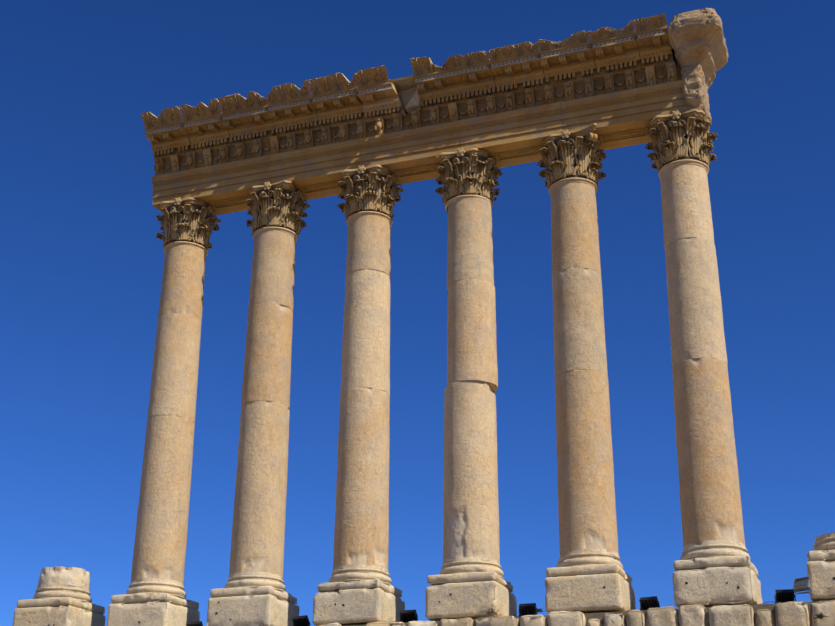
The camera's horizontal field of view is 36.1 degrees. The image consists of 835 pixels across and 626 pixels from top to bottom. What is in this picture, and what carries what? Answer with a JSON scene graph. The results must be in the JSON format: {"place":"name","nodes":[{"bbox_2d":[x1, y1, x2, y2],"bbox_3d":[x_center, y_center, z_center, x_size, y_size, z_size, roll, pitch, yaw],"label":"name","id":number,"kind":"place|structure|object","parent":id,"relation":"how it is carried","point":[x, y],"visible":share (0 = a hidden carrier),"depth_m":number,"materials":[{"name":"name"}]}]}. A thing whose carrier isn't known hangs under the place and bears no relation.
{"place":"outdoors","nodes":[
{"label":"outdoors","id":0,"kind":"place"},
{"bbox_2d":[107,578,199,625],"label":"column plinth","id":1,"kind":"structure","parent":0,"point":[153,602],"depth_m":52.77,"materials":[{"name":"beige stone"}]},
{"bbox_2d":[206,571,299,625],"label":"column plinth","id":2,"kind":"structure","parent":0,"point":[251,598],"depth_m":51.16,"materials":[{"name":"beige stone"}]},
{"bbox_2d":[312,564,404,625],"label":"column plinth","id":3,"kind":"structure","parent":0,"point":[357,594],"depth_m":49.62,"materials":[{"name":"beige stone"}]},
{"bbox_2d":[0,0,834,625],"label":"sky","id":4,"kind":"structure","parent":0,"point":[82,256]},
{"label":"ground","id":5,"kind":"structure","parent":0,"visible":0},
{"bbox_2d":[319,600,834,625],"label":"podium wall","id":6,"kind":"structure","parent":5,"relation":"on","point":[792,613],"depth_m":44.79,"materials":[{"name":"stone"}]},
{"bbox_2d":[425,557,516,620],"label":"column plinth","id":7,"kind":"structure","parent":6,"relation":"on","point":[469,587],"depth_m":48.12,"materials":[{"name":"beige stone"}]},
{"bbox_2d":[479,608,498,625],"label":"plant wall","id":8,"kind":"structure","parent":6,"relation":"attached to","point":[491,614],"depth_m":46.89,"materials":[{"name":"brown"}]},
{"bbox_2d":[544,549,635,612],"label":"column plinth","id":9,"kind":"structure","parent":6,"relation":"on","point":[590,580],"depth_m":46.61,"materials":[{"name":"beige stone"}]},
{"bbox_2d":[672,540,762,606],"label":"column plinth","id":10,"kind":"structure","parent":6,"relation":"on","point":[709,573],"depth_m":45.13,"materials":[{"name":"beige stone"}]},
{"bbox_2d":[813,613,828,623],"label":"plant wall","id":11,"kind":"structure","parent":6,"relation":"attached to","point":[820,616],"depth_m":43.01,"materials":[{"name":"green plant"}]},
{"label":"podium platform","id":12,"kind":"structure","parent":5,"relation":"on","visible":0},
{"bbox_2d":[13,566,105,625],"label":"column base","id":13,"kind":"object","parent":12,"relation":"on","point":[61,597],"visible":1,"depth_m":54.51,"materials":[{"name":"stone"}]},
{"bbox_2d":[131,241,207,584],"bbox_3d":[-10.936,4.283,57.187,2.202,15.680,2.200,-8,-24,19],"label":"column shaft","id":14,"kind":"object","parent":12,"relation":"on","point":[160,545],"visible":1,"depth_m":56.09,"materials":[{"name":"beige stone"}]},
{"bbox_2d":[156,197,220,250],"bbox_3d":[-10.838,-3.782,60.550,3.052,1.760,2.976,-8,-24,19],"label":"column capital","id":15,"kind":"object","parent":14,"relation":"on","point":[173,227],"visible":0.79,"depth_m":59.73,"materials":[{"name":"beige stone"}]},
{"bbox_2d":[186,621,202,625],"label":"floodlight","id":16,"kind":"object","parent":12,"relation":"on","point":[197,623],"visible":1,"depth_m":52.21,"materials":[{"name":"black metal"}]},
{"bbox_2d":[229,227,297,579],"bbox_3d":[-6.570,3.703,55.705,2.212,15.680,2.198,-8,-24,19],"label":"column shaft","id":17,"kind":"object","parent":12,"relation":"on","point":[258,531],"visible":0.96,"depth_m":54.60,"materials":[{"name":"beige stone"}]},
{"bbox_2d":[249,180,304,231],"bbox_3d":[-6.498,-4.550,59.154,2.445,2.231,2.424,-8,-24,19],"label":"capital","id":18,"kind":"object","parent":17,"relation":"on","point":[287,187],"visible":0.35,"depth_m":58.47,"materials":[{"name":"beige stone"}]},
{"bbox_2d":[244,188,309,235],"bbox_3d":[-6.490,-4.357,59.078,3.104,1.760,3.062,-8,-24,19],"label":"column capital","id":19,"kind":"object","parent":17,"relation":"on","point":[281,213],"visible":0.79,"depth_m":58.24,"materials":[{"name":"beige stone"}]},
{"bbox_2d":[292,615,310,625],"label":"floodlight","id":20,"kind":"object","parent":12,"relation":"on","point":[301,620],"visible":1,"depth_m":50.69,"materials":[{"name":"black metal"}]},
{"bbox_2d":[333,211,392,569],"bbox_3d":[-2.205,3.124,54.225,2.205,15.680,2.199,-8,-24,19],"label":"column shaft","id":21,"kind":"object","parent":12,"relation":"on","point":[361,532],"visible":1,"depth_m":53.12,"materials":[{"name":"beige stone"}]},
{"bbox_2d":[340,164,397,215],"bbox_3d":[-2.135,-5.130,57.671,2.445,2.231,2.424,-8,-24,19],"label":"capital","id":22,"kind":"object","parent":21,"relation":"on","point":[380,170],"visible":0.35,"depth_m":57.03,"materials":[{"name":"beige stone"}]},
{"bbox_2d":[336,172,403,219],"bbox_3d":[-2.113,-4.911,57.654,3.133,1.762,2.972,-8,-24,19],"label":"column capital","id":23,"kind":"object","parent":21,"relation":"on","point":[362,198],"visible":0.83,"depth_m":56.72,"materials":[{"name":"beige stone"}]},
{"bbox_2d":[151,80,700,214],"bbox_3d":[-0.195,-7.034,57.549,25.672,1.447,2.245,-8,-24,19],"label":"architrave","id":24,"kind":"object","parent":23,"relation":"on","point":[623,118],"visible":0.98,"depth_m":56.54,"materials":[{"name":"stone"}]},
{"bbox_2d":[153,61,681,175],"bbox_3d":[-0.280,-8.174,57.848,25.536,0.978,2.631,-8,-24,19],"label":"frieze","id":25,"kind":"object","parent":24,"relation":"on","point":[568,90],"visible":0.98,"depth_m":56.77,"materials":[{"name":"stone"}]},
{"bbox_2d":[141,13,676,158],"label":"cornice","id":26,"kind":"structure","parent":25,"relation":"on","point":[597,62],"depth_m":56.96,"materials":[{"name":"stone"}]},
{"bbox_2d":[182,39,604,122],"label":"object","id":27,"kind":"object","parent":26,"relation":"attached to","point":[406,87],"visible":0.1,"depth_m":57.49,"materials":[{"name":"beige stone"}]},
{"bbox_2d":[399,610,417,622],"bbox_3d":[-0.715,11.708,49.362,1.503,0.535,0.596,-3,-23,9],"label":"floodlight","id":28,"kind":"object","parent":12,"relation":"on","point":[408,615],"visible":0.77,"depth_m":49.24,"materials":[{"name":"black metal"}]},
{"bbox_2d":[443,194,499,563],"bbox_3d":[2.179,2.540,52.730,2.260,15.680,2.200,-8,-24,19],"label":"column shaft","id":29,"kind":"object","parent":12,"relation":"on","point":[470,507],"visible":1,"depth_m":51.59,"materials":[{"name":"beige stone"}]},
{"bbox_2d":[436,148,495,199],"bbox_3d":[2.229,-5.710,56.188,2.445,2.231,2.424,-8,-24,19],"label":"capital","id":30,"kind":"object","parent":29,"relation":"on","point":[461,153],"visible":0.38,"depth_m":55.57,"materials":[{"name":"beige stone"}]},
{"bbox_2d":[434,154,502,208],"bbox_3d":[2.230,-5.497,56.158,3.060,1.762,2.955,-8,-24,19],"label":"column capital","id":31,"kind":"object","parent":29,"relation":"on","point":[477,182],"visible":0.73,"depth_m":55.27,"materials":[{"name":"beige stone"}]},
{"bbox_2d":[509,603,537,616],"bbox_3d":[3.741,11.109,47.830,1.503,0.535,0.596,-2,-23,7],"label":"floodlight","id":32,"kind":"object","parent":12,"relation":"on","point":[527,609],"visible":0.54,"depth_m":47.72,"materials":[{"name":"black metal"}]},
{"bbox_2d":[549,178,617,555],"bbox_3d":[6.521,1.963,51.256,2.204,15.680,2.209,-8,-24,19],"label":"column shaft","id":33,"kind":"object","parent":12,"relation":"on","point":[586,497],"visible":0.98,"depth_m":50.12,"materials":[{"name":"beige stone"}]},
{"bbox_2d":[542,123,599,182],"bbox_3d":[6.653,-6.340,54.584,2.649,2.231,2.628,-8,-24,19],"label":"capital","id":34,"kind":"object","parent":33,"relation":"on","point":[565,135],"visible":0.31,"depth_m":53.97,"materials":[{"name":"beige stone"}]},
{"bbox_2d":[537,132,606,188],"bbox_3d":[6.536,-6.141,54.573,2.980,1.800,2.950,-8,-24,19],"label":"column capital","id":35,"kind":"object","parent":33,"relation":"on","point":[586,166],"visible":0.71,"depth_m":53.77,"materials":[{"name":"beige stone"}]},
{"bbox_2d":[628,596,659,610],"bbox_3d":[8.024,10.574,46.457,1.503,0.535,0.594,-8,-24,19],"label":"floodlight","id":36,"kind":"object","parent":12,"relation":"on","point":[646,603],"visible":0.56,"depth_m":46.28,"materials":[{"name":"black metal"}]},
{"bbox_2d":[658,159,744,546],"bbox_3d":[10.883,1.383,49.771,2.205,15.680,2.203,-8,-24,19],"label":"column shaft","id":37,"kind":"object","parent":12,"relation":"on","point":[710,498],"visible":0.96,"depth_m":48.65,"materials":[{"name":"beige stone"}]},
{"bbox_2d":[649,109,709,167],"bbox_3d":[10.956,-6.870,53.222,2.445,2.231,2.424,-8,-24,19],"label":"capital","id":38,"kind":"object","parent":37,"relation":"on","point":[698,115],"visible":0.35,"depth_m":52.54,"materials":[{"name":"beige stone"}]},
{"bbox_2d":[645,117,717,171],"bbox_3d":[10.964,-6.674,53.150,3.018,1.762,3.073,-8,-24,19],"label":"column capital","id":39,"kind":"object","parent":37,"relation":"on","point":[677,145],"visible":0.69,"depth_m":52.30,"materials":[{"name":"beige stone"}]},
{"bbox_2d":[667,8,728,121],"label":"broken cornice block","id":40,"kind":"structure","parent":39,"relation":"on","point":[697,40],"depth_m":52.80,"materials":[{"name":"stone"}]},
{"bbox_2d":[761,589,795,603],"bbox_3d":[12.469,9.929,44.816,1.502,0.535,0.598,1,-23,0],"label":"floodlight","id":41,"kind":"object","parent":12,"relation":"on","point":[784,595],"visible":0.77,"depth_m":44.77,"materials":[{"name":"black metal"}]},
{"bbox_2d":[806,532,834,601],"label":"column base","id":42,"kind":"object","parent":12,"relation":"on","point":[820,564],"visible":0.88,"depth_m":43.92,"materials":[{"name":"stone"}]},
{"bbox_2d":[793,576,832,593],"bbox_3d":[13.584,9.276,43.887,1.510,0.542,0.583,-18,-29,37],"label":"floodlight","id":43,"kind":"object","parent":42,"relation":"attached to","point":[801,584],"visible":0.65,"depth_m":44.00,"materials":[{"name":"silver metal"}]}
]}

